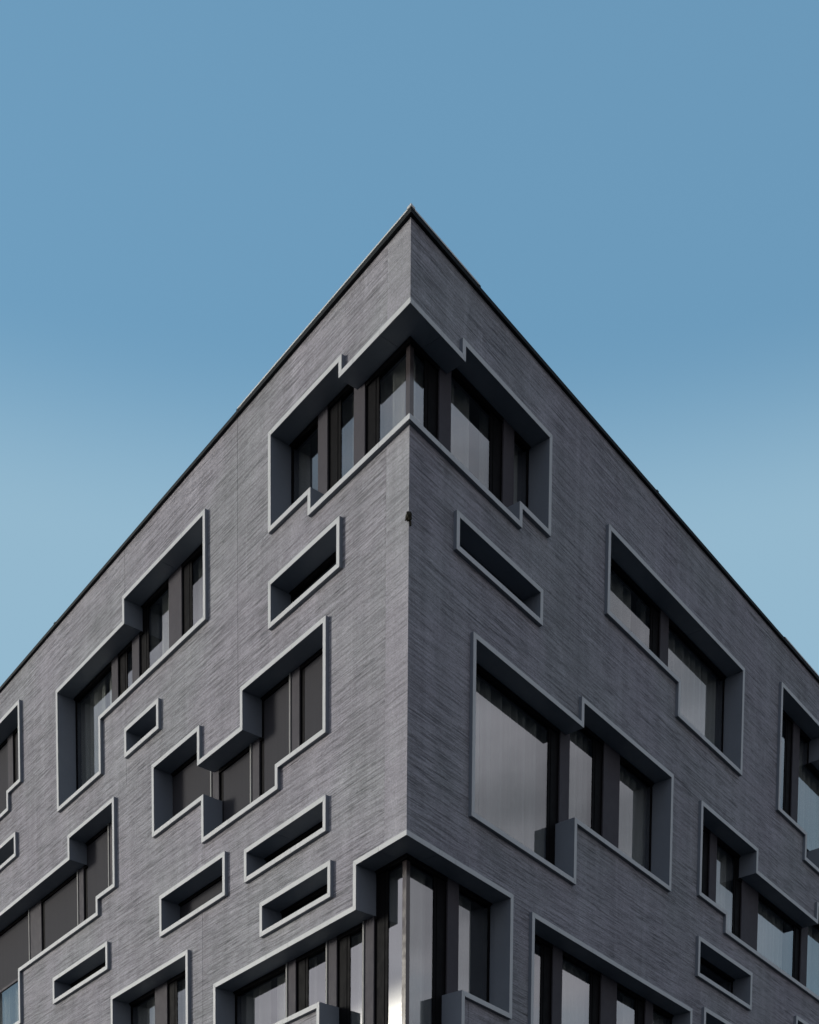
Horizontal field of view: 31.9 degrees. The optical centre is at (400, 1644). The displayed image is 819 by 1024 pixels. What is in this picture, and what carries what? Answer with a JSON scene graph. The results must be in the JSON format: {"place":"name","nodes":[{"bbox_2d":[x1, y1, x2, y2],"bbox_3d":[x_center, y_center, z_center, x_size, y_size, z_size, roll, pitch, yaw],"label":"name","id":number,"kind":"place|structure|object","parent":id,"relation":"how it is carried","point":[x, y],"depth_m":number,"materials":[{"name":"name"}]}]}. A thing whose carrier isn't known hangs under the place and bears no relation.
{"place":"outdoors","nodes":[
{"label":"outdoors","id":0,"kind":"place"},
{"bbox_2d":[0,203,818,1023],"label":"building","id":1,"kind":"structure","parent":0,"point":[302,721],"depth_m":21.53,"materials":[{"name":"brick"}]},
{"bbox_2d":[0,832,17,871],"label":"window","id":2,"kind":"structure","parent":1,"relation":"in","point":[9,848],"depth_m":27.97,"materials":[{"name":"metal"}]},
{"bbox_2d":[0,700,22,820],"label":"window","id":3,"kind":"structure","parent":1,"relation":"in","point":[11,749],"depth_m":28.12,"materials":[{"name":"metal"}]},
{"bbox_2d":[0,797,116,1023],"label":"window","id":4,"kind":"structure","parent":1,"relation":"in","point":[66,900],"depth_m":26.78,"materials":[{"name":"glass"}]},
{"bbox_2d":[52,941,109,1004],"bbox_3d":[-5.606,-12.059,25.873,0.440,0.464,2.196,-3,6,-38],"label":"window","id":5,"kind":"structure","parent":1,"relation":"in","point":[96,963],"depth_m":25.93,"materials":[{"name":"metal"}]},
{"bbox_2d":[56,508,207,812],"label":"window","id":6,"kind":"structure","parent":1,"relation":"in","point":[130,653],"depth_m":24.17,"materials":[{"name":"glass"}]},
{"bbox_2d":[124,698,160,758],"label":"window","id":7,"kind":"structure","parent":1,"relation":"in","point":[146,725],"depth_m":23.76,"materials":[{"name":"metal"}]},
{"bbox_2d":[111,949,190,1023],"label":"window","id":8,"kind":"structure","parent":1,"relation":"in","point":[157,995],"depth_m":24.08,"materials":[{"name":"glass"}]},
{"bbox_2d":[159,851,227,937],"bbox_3d":[-3.143,-11.838,22.767,0.440,0.645,2.037,-3,6,-38],"label":"window","id":9,"kind":"structure","parent":1,"relation":"in","point":[206,886],"depth_m":22.90,"materials":[{"name":"metal"}]},
{"bbox_2d":[151,615,328,843],"bbox_3d":[-2.382,-13.331,21.690,0.440,1.812,4.905,-3,6,-38],"label":"window","id":10,"kind":"structure","parent":1,"relation":"in","point":[284,707],"depth_m":21.43,"materials":[{"name":"glass"}]},
{"bbox_2d":[244,794,328,883],"bbox_3d":[-1.519,-11.565,20.729,0.440,0.477,2.102,-3,6,-38],"label":"window","id":11,"kind":"structure","parent":1,"relation":"in","point":[311,823],"depth_m":20.74,"materials":[{"name":"metal"}]},
{"bbox_2d":[259,860,333,937],"bbox_3d":[-1.358,-10.641,20.594,0.440,0.487,1.794,-3,6,-38],"label":"window","id":12,"kind":"structure","parent":1,"relation":"in","point":[315,888],"depth_m":20.66,"materials":[{"name":"metal"}]},
{"bbox_2d":[268,516,342,630],"bbox_3d":[-1.196,-14.893,20.068,0.440,0.646,1.746,-3,6,-38],"label":"window","id":13,"kind":"structure","parent":1,"relation":"in","point":[321,559],"depth_m":20.14,"materials":[{"name":"metal"}]},
{"bbox_2d":[213,829,406,1023],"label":"window","id":14,"kind":"structure","parent":1,"relation":"in","point":[362,944],"depth_m":20.15,"materials":[{"name":"glass"}]},
{"bbox_2d":[268,297,409,534],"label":"window","id":15,"kind":"structure","parent":1,"relation":"in","point":[350,434],"depth_m":19.61,"materials":[{"name":"glass"}]},
{"bbox_2d":[405,511,411,525],"bbox_3d":[0.104,-14.309,18.204,0.093,0.174,0.084,-4,7,-45],"label":"wall fixing","id":16,"kind":"object","parent":1,"relation":"attached to","point":[408,516],"depth_m":18.18,"materials":[{"name":"metal"}]},
{"bbox_2d":[406,830,513,1023],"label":"window","id":17,"kind":"structure","parent":1,"relation":"in","point":[443,889],"depth_m":19.75,"materials":[{"name":"glass"}]},
{"bbox_2d":[409,297,552,537],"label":"window","id":18,"kind":"structure","parent":1,"relation":"in","point":[507,426],"depth_m":19.66,"materials":[{"name":"glass"}]},
{"bbox_2d":[453,510,542,626],"bbox_3d":[1.217,-14.770,19.818,0.440,0.486,2.070,4,6,39],"label":"window","id":19,"kind":"structure","parent":1,"relation":"in","point":[469,542],"depth_m":19.77,"materials":[{"name":"metal"}]},
{"bbox_2d":[468,631,673,891],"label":"window","id":20,"kind":"structure","parent":1,"relation":"in","point":[528,783],"depth_m":21.56,"materials":[{"name":"glass"}]},
{"bbox_2d":[528,912,692,1023],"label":"window","id":21,"kind":"structure","parent":1,"relation":"in","point":[570,981],"depth_m":22.57,"materials":[{"name":"glass"}]},
{"bbox_2d":[604,524,744,775],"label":"window","id":22,"kind":"structure","parent":1,"relation":"in","point":[661,617],"depth_m":24.20,"materials":[{"name":"glass"}]},
{"bbox_2d":[701,1007,731,1023],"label":"window","id":23,"kind":"structure","parent":1,"relation":"in","point":[707,1016],"depth_m":25.23,"materials":[{"name":"metal"}]},
{"bbox_2d":[695,936,752,1010],"bbox_3d":[5.606,-11.914,25.578,0.440,0.661,2.120,4,6,39],"label":"window","id":24,"kind":"structure","parent":1,"relation":"in","point":[738,978],"depth_m":25.76,"materials":[{"name":"metal"}]},
{"bbox_2d":[696,800,818,1001],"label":"window","id":25,"kind":"structure","parent":1,"relation":"in","point":[754,910],"depth_m":26.57,"materials":[{"name":"glass"}]},
{"bbox_2d":[775,682,818,874],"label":"window","id":26,"kind":"structure","parent":1,"relation":"in","point":[797,779],"depth_m":27.82,"materials":[{"name":"glass"}]},
{"bbox_2d":[794,1015,808,1023],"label":"window","id":27,"kind":"structure","parent":1,"relation":"in","point":[797,1020],"depth_m":27.90,"materials":[{"name":"metal"}]},
{"bbox_2d":[0,0,818,685],"label":"sky","id":28,"kind":"structure","parent":0,"point":[186,185],"materials":[{"name":"blue"}]}
]}

